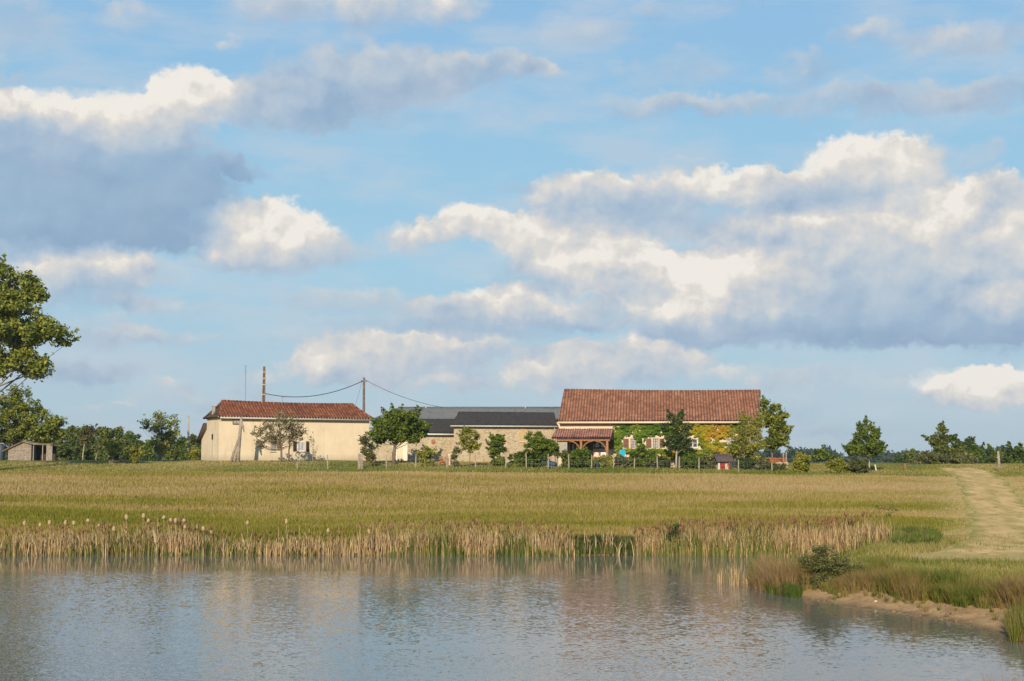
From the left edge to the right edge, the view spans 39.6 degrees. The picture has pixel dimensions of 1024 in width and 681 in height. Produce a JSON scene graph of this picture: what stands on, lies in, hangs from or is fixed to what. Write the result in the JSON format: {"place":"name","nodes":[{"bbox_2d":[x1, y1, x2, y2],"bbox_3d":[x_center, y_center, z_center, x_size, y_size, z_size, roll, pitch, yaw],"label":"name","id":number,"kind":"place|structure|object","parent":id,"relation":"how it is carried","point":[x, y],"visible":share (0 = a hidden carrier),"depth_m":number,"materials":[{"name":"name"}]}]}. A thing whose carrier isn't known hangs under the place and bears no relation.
{"place":"outdoors","nodes":[
{"label":"outdoors","id":0,"kind":"place"},
{"bbox_2d":[0,555,1023,680],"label":"water","id":1,"kind":"structure","parent":0,"point":[351,618],"depth_m":38.74,"materials":[{"name":"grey liquid"}]},
{"bbox_2d":[717,567,725,584],"bbox_3d":[7.678,8.524,52.150,0.344,0.821,1.561,-1,-5,11],"label":"reed tuft","id":2,"kind":"object","parent":1,"relation":"on","point":[721,580],"visible":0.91,"depth_m":51.64,"materials":[{"name":"beige plant"}]},
{"bbox_2d":[728,564,740,585],"bbox_3d":[8.020,8.407,51.490,0.491,0.945,1.624,0,-5,3],"label":"reed tuft","id":3,"kind":"object","parent":1,"relation":"on","point":[737,578],"visible":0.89,"depth_m":51.07,"materials":[{"name":"beige plant"}]},
{"bbox_2d":[748,552,762,584],"bbox_3d":[8.691,8.183,51.184,0.616,1.340,1.587,-1,-5,6],"label":"green reed tuft","id":4,"kind":"object","parent":1,"relation":"on","point":[751,565],"visible":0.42,"depth_m":50.65,"materials":[{"name":"green plant"}]},
{"bbox_2d":[744,548,830,595],"bbox_3d":[9.861,8.017,50.237,3.371,1.504,6.439,0,-5,0],"label":"rush clump","id":5,"kind":"object","parent":1,"relation":"on","point":[776,571],"visible":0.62,"depth_m":48.62,"materials":[{"name":"brown plant"}]},
{"bbox_2d":[999,594,1023,642],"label":"edge rushes","id":6,"kind":"object","parent":1,"relation":"on","point":[1014,622],"visible":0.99,"depth_m":35.97,"materials":[{"name":"green plant"}]},
{"bbox_2d":[0,460,1023,643],"bbox_3d":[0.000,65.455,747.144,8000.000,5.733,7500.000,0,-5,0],"label":"ground","id":7,"kind":"structure","parent":0,"point":[891,606],"depth_m":69.59,"materials":[{"name":"soil"}]},
{"bbox_2d":[0,444,4,459],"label":"water tank","id":8,"kind":"object","parent":7,"relation":"on","point":[2,453],"visible":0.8,"depth_m":136.34,"materials":[{"name":"blue plastic"}]},
{"bbox_2d":[2,441,57,460],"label":"wooden shed","id":9,"kind":"structure","parent":7,"relation":"on","point":[28,450],"depth_m":135.78,"materials":[{"name":"grey wood"}]},
{"bbox_2d":[0,383,69,448],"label":"broad tree","id":10,"kind":"object","parent":7,"relation":"on","point":[24,425],"visible":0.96,"depth_m":140.16,"materials":[{"name":"green plant"}]},
{"bbox_2d":[0,253,80,398],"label":"oak tree","id":11,"kind":"object","parent":7,"relation":"on","point":[20,336],"visible":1,"depth_m":111.83,"materials":[{"name":"green plant"}]},
{"bbox_2d":[50,428,76,459],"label":"pine tree","id":12,"kind":"object","parent":7,"relation":"on","point":[66,451],"visible":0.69,"depth_m":183.83,"materials":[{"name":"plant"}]},
{"bbox_2d":[64,425,84,459],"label":"pine tree","id":13,"kind":"object","parent":7,"relation":"on","point":[71,434],"visible":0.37,"depth_m":219.96,"materials":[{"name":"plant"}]},
{"bbox_2d":[73,424,95,459],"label":"pine tree","id":14,"kind":"object","parent":7,"relation":"on","point":[87,455],"visible":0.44,"depth_m":192.98,"materials":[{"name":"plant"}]},
{"bbox_2d":[76,423,98,459],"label":"birch tree","id":15,"kind":"object","parent":7,"relation":"on","point":[84,439],"visible":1,"depth_m":159.52,"materials":[{"name":"green plant"}]},
{"bbox_2d":[92,426,101,459],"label":"leafy tree","id":16,"kind":"object","parent":7,"relation":"on","point":[99,453],"visible":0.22,"depth_m":210.50,"materials":[{"name":"green plant"}]},
{"bbox_2d":[90,441,104,457],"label":"thin tree","id":17,"kind":"object","parent":7,"relation":"on","point":[95,447],"visible":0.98,"depth_m":164.30,"materials":[{"name":"green plant"}]},
{"bbox_2d":[98,426,123,459],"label":"pine tree","id":18,"kind":"object","parent":7,"relation":"on","point":[106,434],"visible":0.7,"depth_m":184.03,"materials":[{"name":"plant"}]},
{"bbox_2d":[104,441,121,462],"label":"tree","id":19,"kind":"object","parent":7,"relation":"on","point":[111,447],"visible":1,"depth_m":125.48,"materials":[{"name":"plant"}]},
{"bbox_2d":[113,426,129,459],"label":"pine tree","id":20,"kind":"object","parent":7,"relation":"on","point":[119,436],"visible":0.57,"depth_m":202.11,"materials":[{"name":"plant"}]},
{"bbox_2d":[123,430,135,459],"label":"leafy tree","id":21,"kind":"object","parent":7,"relation":"on","point":[129,435],"visible":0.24,"depth_m":220.04,"materials":[{"name":"green plant"}]},
{"bbox_2d":[128,445,144,463],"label":"ball shrub","id":22,"kind":"object","parent":7,"relation":"on","point":[134,453],"visible":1,"depth_m":124.88,"materials":[{"name":"green plant"}]},
{"bbox_2d":[127,434,147,459],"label":"pine tree","id":23,"kind":"object","parent":7,"relation":"on","point":[138,443],"visible":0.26,"depth_m":193.15,"materials":[{"name":"plant"}]},
{"bbox_2d":[143,439,157,459],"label":"leafy tree","id":24,"kind":"object","parent":7,"relation":"on","point":[150,453],"visible":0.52,"depth_m":210.80,"materials":[{"name":"green plant"}]},
{"bbox_2d":[137,410,181,459],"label":"fruit tree","id":25,"kind":"object","parent":7,"relation":"on","point":[170,432],"visible":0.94,"depth_m":137.56,"materials":[{"name":"green plant"}]},
{"bbox_2d":[149,435,169,460],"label":"vase shrub","id":26,"kind":"object","parent":7,"relation":"on","point":[160,448],"visible":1,"depth_m":133.46,"materials":[{"name":"green plant"}]},
{"bbox_2d":[161,436,179,459],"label":"pine tree","id":27,"kind":"object","parent":7,"relation":"on","point":[171,452],"visible":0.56,"depth_m":183.73,"materials":[{"name":"green plant"}]},
{"bbox_2d":[175,436,186,459],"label":"leafy tree","id":28,"kind":"object","parent":7,"relation":"on","point":[179,444],"visible":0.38,"depth_m":202.03,"materials":[{"name":"green plant"}]},
{"bbox_2d":[187,415,189,459],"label":"lamp pole","id":29,"kind":"object","parent":7,"relation":"on","point":[188,448],"visible":0.8,"depth_m":140.63,"materials":[{"name":"metal"}]},
{"bbox_2d":[183,433,200,459],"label":"pine tree","id":30,"kind":"object","parent":7,"relation":"on","point":[192,439],"visible":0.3,"depth_m":193.13,"materials":[{"name":"plant"}]},
{"bbox_2d":[186,446,200,459],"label":"hedge bush","id":31,"kind":"object","parent":7,"relation":"on","point":[193,453],"visible":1,"depth_m":139.32,"materials":[{"name":"green plant"}]},
{"bbox_2d":[230,417,243,461],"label":"timber post","id":32,"kind":"object","parent":7,"relation":"on","point":[237,449],"visible":0.87,"depth_m":126.92,"materials":[{"name":"grey wood"}]},
{"bbox_2d":[262,366,265,401],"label":"concrete pole","id":33,"kind":"object","parent":7,"relation":"on","point":[263,390],"visible":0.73,"depth_m":138.54,"materials":[{"name":"brown concrete"}]},
{"bbox_2d":[249,409,308,462],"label":"apple tree","id":34,"kind":"object","parent":7,"relation":"on","point":[276,440],"visible":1,"depth_m":125.79,"materials":[{"name":"green plant"}]},
{"bbox_2d":[196,400,373,460],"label":"cottage","id":35,"kind":"structure","parent":7,"relation":"on","point":[336,429],"depth_m":133.52,"materials":[{"name":"beige paint"}]},
{"bbox_2d":[296,442,304,451],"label":"window","id":36,"kind":"structure","parent":35,"relation":"in","point":[300,445],"depth_m":133.26,"materials":[{"name":"white paint"}]},
{"bbox_2d":[0,516,573,556],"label":"cattail stand","id":37,"kind":"object","parent":7,"relation":"on","point":[449,543],"visible":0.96,"depth_m":67.28,"materials":[{"name":"beige plant"}]},
{"bbox_2d":[277,418,302,461],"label":"young apple tree","id":38,"kind":"object","parent":7,"relation":"on","point":[292,443],"visible":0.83,"depth_m":126.62,"materials":[{"name":"green plant"}]},
{"bbox_2d":[358,453,362,468],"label":"fence post","id":39,"kind":"object","parent":7,"relation":"on","point":[360,459],"visible":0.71,"depth_m":117.17,"materials":[{"name":"grey wood"}]},
{"bbox_2d":[306,459,747,470],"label":"wire fence","id":40,"kind":"object","parent":39,"relation":"attached to","point":[622,463],"visible":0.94,"depth_m":117.10,"materials":[{"name":"metal"}]},
{"bbox_2d":[357,432,378,465],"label":"corner shrub","id":41,"kind":"object","parent":7,"relation":"on","point":[364,440],"visible":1,"depth_m":120.47,"materials":[{"name":"green plant"}]},
{"bbox_2d":[364,451,376,466],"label":"corner bush","id":42,"kind":"object","parent":7,"relation":"on","point":[370,456],"visible":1,"depth_m":119.88,"materials":[{"name":"green plant"}]},
{"bbox_2d":[370,439,391,460],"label":"stone wall","id":43,"kind":"structure","parent":7,"relation":"on","point":[383,451],"depth_m":132.01,"materials":[{"name":"beige stone"}]},
{"bbox_2d":[367,402,432,464],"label":"round tree","id":44,"kind":"object","parent":7,"relation":"on","point":[408,427],"visible":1,"depth_m":122.23,"materials":[{"name":"green plant"}]},
{"bbox_2d":[415,445,437,467],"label":"bush","id":45,"kind":"object","parent":7,"relation":"on","point":[425,454],"visible":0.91,"depth_m":118.76,"materials":[{"name":"green plant"}]},
{"bbox_2d":[407,419,453,460],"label":"stone barn","id":46,"kind":"structure","parent":7,"relation":"on","point":[440,436],"depth_m":130.87,"materials":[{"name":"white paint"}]},
{"bbox_2d":[450,442,462,466],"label":"grey bush","id":47,"kind":"object","parent":7,"relation":"on","point":[456,450],"visible":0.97,"depth_m":118.87,"materials":[{"name":"green plant"}]},
{"bbox_2d":[374,406,559,460],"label":"long barn","id":48,"kind":"structure","parent":7,"relation":"on","point":[426,412],"depth_m":139.76,"materials":[{"name":"metal"}]},
{"bbox_2d":[456,424,481,466],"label":"tall shrub","id":49,"kind":"object","parent":7,"relation":"on","point":[465,437],"visible":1,"depth_m":119.86,"materials":[{"name":"green plant"}]},
{"bbox_2d":[485,432,507,466],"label":"oval shrub","id":50,"kind":"object","parent":7,"relation":"on","point":[496,448],"visible":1,"depth_m":119.91,"materials":[{"name":"green plant"}]},
{"bbox_2d":[450,411,556,462],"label":"stone barn","id":51,"kind":"structure","parent":7,"relation":"on","point":[514,427],"depth_m":129.77,"materials":[{"name":"stone"}]},
{"bbox_2d":[519,428,525,440],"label":"blocked doorway","id":52,"kind":"structure","parent":51,"relation":"in","point":[522,431],"depth_m":129.70,"materials":[{"name":"beige stone"}]},
{"bbox_2d":[4,444,1015,462],"bbox_3d":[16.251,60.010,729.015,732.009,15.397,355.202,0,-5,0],"label":"woodland","id":53,"kind":"object","parent":7,"relation":"on","point":[887,456],"visible":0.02,"depth_m":599.79,"materials":[{"name":"green plant"}]},
{"bbox_2d":[0,470,1023,550],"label":"meadow grass","id":54,"kind":"structure","parent":7,"relation":"on","point":[231,517],"depth_m":89.31,"materials":[{"name":"green plant"}]},
{"bbox_2d":[0,460,1023,476],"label":"lawn grass","id":55,"kind":"structure","parent":7,"relation":"on","point":[142,466],"depth_m":117.61,"materials":[{"name":"green plant"}]},
{"bbox_2d":[507,451,529,467],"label":"dark bush","id":56,"kind":"object","parent":7,"relation":"on","point":[515,463],"visible":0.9,"depth_m":118.21,"materials":[{"name":"green plant"}]},
{"bbox_2d":[524,430,547,439],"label":"loose bush","id":57,"kind":"object","parent":7,"relation":"on","point":[535,434],"visible":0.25,"depth_m":122.15,"materials":[{"name":"green plant"}]},
{"bbox_2d":[519,436,560,467],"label":"bush","id":58,"kind":"object","parent":7,"relation":"on","point":[542,448],"visible":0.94,"depth_m":118.49,"materials":[{"name":"green plant"}]},
{"bbox_2d":[559,447,595,467],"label":"rose bush","id":59,"kind":"object","parent":7,"relation":"on","point":[577,457],"visible":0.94,"depth_m":117.98,"materials":[{"name":"green plant"}]},
{"bbox_2d":[558,533,644,554],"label":"marsh growth","id":60,"kind":"object","parent":7,"relation":"on","point":[597,548],"visible":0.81,"depth_m":67.62,"materials":[{"name":"beige plant"}]},
{"bbox_2d":[593,454,612,468],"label":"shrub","id":61,"kind":"object","parent":7,"relation":"on","point":[605,460],"visible":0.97,"depth_m":117.92,"materials":[{"name":"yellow plant"}]},
{"bbox_2d":[614,454,630,468],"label":"lavender bush","id":62,"kind":"object","parent":7,"relation":"on","point":[618,458],"visible":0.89,"depth_m":117.85,"materials":[{"name":"green plant"}]},
{"bbox_2d":[628,444,661,467],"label":"tall rose bush","id":63,"kind":"object","parent":7,"relation":"on","point":[644,456],"visible":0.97,"depth_m":117.92,"materials":[{"name":"green plant"}]},
{"bbox_2d":[551,389,760,466],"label":"farmhouse","id":64,"kind":"object","parent":7,"relation":"on","point":[589,419],"visible":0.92,"depth_m":124.21,"materials":[{"name":"red tile"}]},
{"bbox_2d":[594,441,605,448],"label":"arched window","id":65,"kind":"structure","parent":64,"relation":"in","point":[597,445],"depth_m":123.46,"materials":[{"name":"glass"}]},
{"bbox_2d":[611,424,675,455],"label":"green creeper","id":66,"kind":"object","parent":64,"relation":"attached to","point":[646,430],"visible":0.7,"depth_m":123.01,"materials":[{"name":"green plant"}]},
{"bbox_2d":[660,423,757,461],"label":"golden creeper","id":67,"kind":"object","parent":64,"relation":"attached to","point":[707,447],"visible":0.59,"depth_m":122.36,"materials":[{"name":"yellow plant"}]},
{"bbox_2d":[658,455,672,468],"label":"bush","id":68,"kind":"object","parent":7,"relation":"on","point":[666,462],"visible":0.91,"depth_m":117.91,"materials":[{"name":"green plant"}]},
{"bbox_2d":[666,523,681,550],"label":"reed weed","id":69,"kind":"object","parent":7,"relation":"on","point":[674,530],"visible":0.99,"depth_m":67.25,"materials":[{"name":"green plant"}]},
{"bbox_2d":[659,409,694,468],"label":"slim tree","id":70,"kind":"object","parent":7,"relation":"on","point":[673,443],"visible":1,"depth_m":118.10,"materials":[{"name":"green plant"}]},
{"bbox_2d":[677,451,706,469],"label":"box bush","id":71,"kind":"object","parent":7,"relation":"on","point":[691,460],"visible":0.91,"depth_m":117.97,"materials":[{"name":"green plant"}]},
{"bbox_2d":[701,451,719,468],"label":"bush","id":72,"kind":"object","parent":7,"relation":"on","point":[711,461],"visible":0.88,"depth_m":118.71,"materials":[{"name":"green plant"}]},
{"bbox_2d":[713,454,732,470],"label":"hut","id":73,"kind":"object","parent":7,"relation":"on","point":[723,460],"visible":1,"depth_m":118.19,"materials":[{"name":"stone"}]},
{"bbox_2d":[559,505,894,556],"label":"cattail stand","id":74,"kind":"object","parent":7,"relation":"on","point":[729,541],"visible":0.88,"depth_m":66.68,"materials":[{"name":"beige plant"}]},
{"bbox_2d":[735,457,756,469],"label":"dark low bush","id":75,"kind":"object","parent":7,"relation":"on","point":[744,464],"visible":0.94,"depth_m":118.14,"materials":[{"name":"green plant"}]},
{"bbox_2d":[724,408,768,458],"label":"willow tree","id":76,"kind":"object","parent":7,"relation":"on","point":[749,448],"visible":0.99,"depth_m":119.09,"materials":[{"name":"green plant"}]},
{"bbox_2d":[750,456,787,470],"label":"scrub bush","id":77,"kind":"object","parent":7,"relation":"on","point":[761,464],"visible":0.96,"depth_m":117.68,"materials":[{"name":"green plant"}]},
{"bbox_2d":[759,452,786,461],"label":"log pile","id":78,"kind":"object","parent":7,"relation":"on","point":[783,459],"visible":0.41,"depth_m":123.81,"materials":[{"name":"wood"}]},
{"bbox_2d":[758,395,794,457],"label":"chestnut tree","id":79,"kind":"object","parent":7,"relation":"on","point":[775,424],"visible":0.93,"depth_m":128.90,"materials":[{"name":"green plant"}]},
{"bbox_2d":[750,577,803,597],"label":"green shoots","id":80,"kind":"object","parent":7,"relation":"on","point":[793,591],"visible":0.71,"depth_m":47.07,"materials":[{"name":"green plant"}]},
{"bbox_2d":[792,451,811,471],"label":"round bush","id":81,"kind":"object","parent":7,"relation":"on","point":[801,462],"visible":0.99,"depth_m":115.72,"materials":[{"name":"green plant"}]},
{"bbox_2d":[809,447,836,462],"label":"pale bush","id":82,"kind":"object","parent":7,"relation":"on","point":[821,454],"visible":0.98,"depth_m":173.99,"materials":[{"name":"green plant"}]},
{"bbox_2d":[797,543,867,586],"bbox_3d":[10.768,7.617,47.886,2.440,1.588,1.460,0,-5,0],"label":"bank bush","id":83,"kind":"object","parent":7,"relation":"on","point":[826,567],"visible":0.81,"depth_m":47.70,"materials":[{"name":"green plant"}]},
{"bbox_2d":[825,457,850,472],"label":"bush","id":84,"kind":"object","parent":7,"relation":"on","point":[837,465],"visible":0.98,"depth_m":114.70,"materials":[{"name":"plant"}]},
{"bbox_2d":[845,458,871,472],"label":"bush","id":85,"kind":"object","parent":7,"relation":"on","point":[859,465],"visible":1,"depth_m":114.64,"materials":[{"name":"green plant"}]},
{"bbox_2d":[841,415,887,470],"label":"lawn tree","id":86,"kind":"object","parent":7,"relation":"on","point":[874,445],"visible":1,"depth_m":117.31,"materials":[{"name":"green plant"}]},
{"bbox_2d":[817,548,919,597],"bbox_3d":[11.614,7.604,47.140,3.141,1.436,7.436,0,-5,0],"label":"rush clump","id":87,"kind":"object","parent":7,"relation":"on","point":[878,577],"visible":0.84,"depth_m":45.97,"materials":[{"name":"plant"}]},
{"bbox_2d":[891,452,909,462],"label":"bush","id":88,"kind":"object","parent":7,"relation":"on","point":[900,458],"visible":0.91,"depth_m":181.85,"materials":[{"name":"green plant"}]},
{"bbox_2d":[798,583,1003,619],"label":"sand tufts","id":89,"kind":"object","parent":7,"relation":"on","point":[880,595],"visible":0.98,"depth_m":43.52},
{"bbox_2d":[805,589,1007,623],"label":"pebbles","id":90,"kind":"object","parent":7,"relation":"on","point":[921,607],"visible":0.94,"depth_m":41.86,"materials":[{"name":"beige stone"}]},
{"bbox_2d":[904,448,915,459],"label":"leafy tree","id":91,"kind":"object","parent":7,"relation":"on","point":[911,454],"visible":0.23,"depth_m":191.00,"materials":[{"name":"green plant"}]},
{"bbox_2d":[885,523,944,545],"bbox_3d":[18.568,8.965,65.909,2.862,0.707,10.766,-1,-5,16],"label":"marsh growth","id":92,"kind":"object","parent":7,"relation":"on","point":[921,532],"visible":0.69,"depth_m":64.30,"materials":[{"name":"green plant"}]},
{"bbox_2d":[908,450,941,463],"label":"field hedge","id":93,"kind":"object","parent":7,"relation":"on","point":[922,457],"visible":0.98,"depth_m":149.15,"materials":[{"name":"green plant"}]},
{"bbox_2d":[837,533,1023,583],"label":"bank turf","id":94,"kind":"structure","parent":7,"relation":"on","point":[899,551],"depth_m":52.25,"materials":[{"name":"green plant"}]},
{"bbox_2d":[921,420,957,454],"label":"maritime pine","id":95,"kind":"object","parent":7,"relation":"on","point":[939,443],"visible":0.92,"depth_m":157.35,"materials":[{"name":"green plant"}]},
{"bbox_2d":[929,452,965,463],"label":"field hedge","id":96,"kind":"object","parent":7,"relation":"on","point":[953,457],"visible":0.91,"depth_m":148.78,"materials":[{"name":"green plant"}]},
{"bbox_2d":[894,561,1023,609],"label":"rush clump","id":97,"kind":"object","parent":7,"relation":"on","point":[946,588],"visible":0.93,"depth_m":42.22,"materials":[{"name":"green plant"}]},
{"bbox_2d":[951,438,973,454],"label":"leafy tree","id":98,"kind":"object","parent":7,"relation":"on","point":[958,445],"visible":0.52,"depth_m":163.88,"materials":[{"name":"green plant"}]},
{"bbox_2d":[954,453,978,463],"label":"field hedge","id":99,"kind":"object","parent":7,"relation":"on","point":[970,459],"visible":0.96,"depth_m":149.07,"materials":[{"name":"green plant"}]},
{"bbox_2d":[961,436,984,449],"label":"leafy tree","id":100,"kind":"object","parent":7,"relation":"on","point":[969,441],"visible":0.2,"depth_m":191.27,"materials":[{"name":"green plant"}]},
{"bbox_2d":[970,442,984,462],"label":"leafy tree","id":101,"kind":"object","parent":7,"relation":"on","point":[977,450],"visible":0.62,"depth_m":181.80,"materials":[{"name":"green plant"}]},
{"bbox_2d":[978,448,997,462],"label":"leafy tree","id":102,"kind":"object","parent":7,"relation":"on","point":[987,457],"visible":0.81,"depth_m":163.94,"materials":[{"name":"green plant"}]},
{"bbox_2d":[1000,441,1013,462],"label":"leafy tree","id":103,"kind":"object","parent":7,"relation":"on","point":[1004,458],"visible":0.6,"depth_m":172.95,"materials":[{"name":"green plant"}]},
{"bbox_2d":[1009,442,1023,462],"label":"leafy tree","id":104,"kind":"object","parent":7,"relation":"on","point":[1017,455],"visible":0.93,"depth_m":164.15,"materials":[{"name":"green plant"}]},
{"bbox_2d":[0,0,1023,456],"label":"sky","id":105,"kind":"structure","parent":0,"point":[815,206],"materials":[{"name":"blue"}]},
{"bbox_2d":[935,467,1023,554],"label":"path","id":106,"kind":"structure","parent":0,"point":[994,503],"depth_m":83.47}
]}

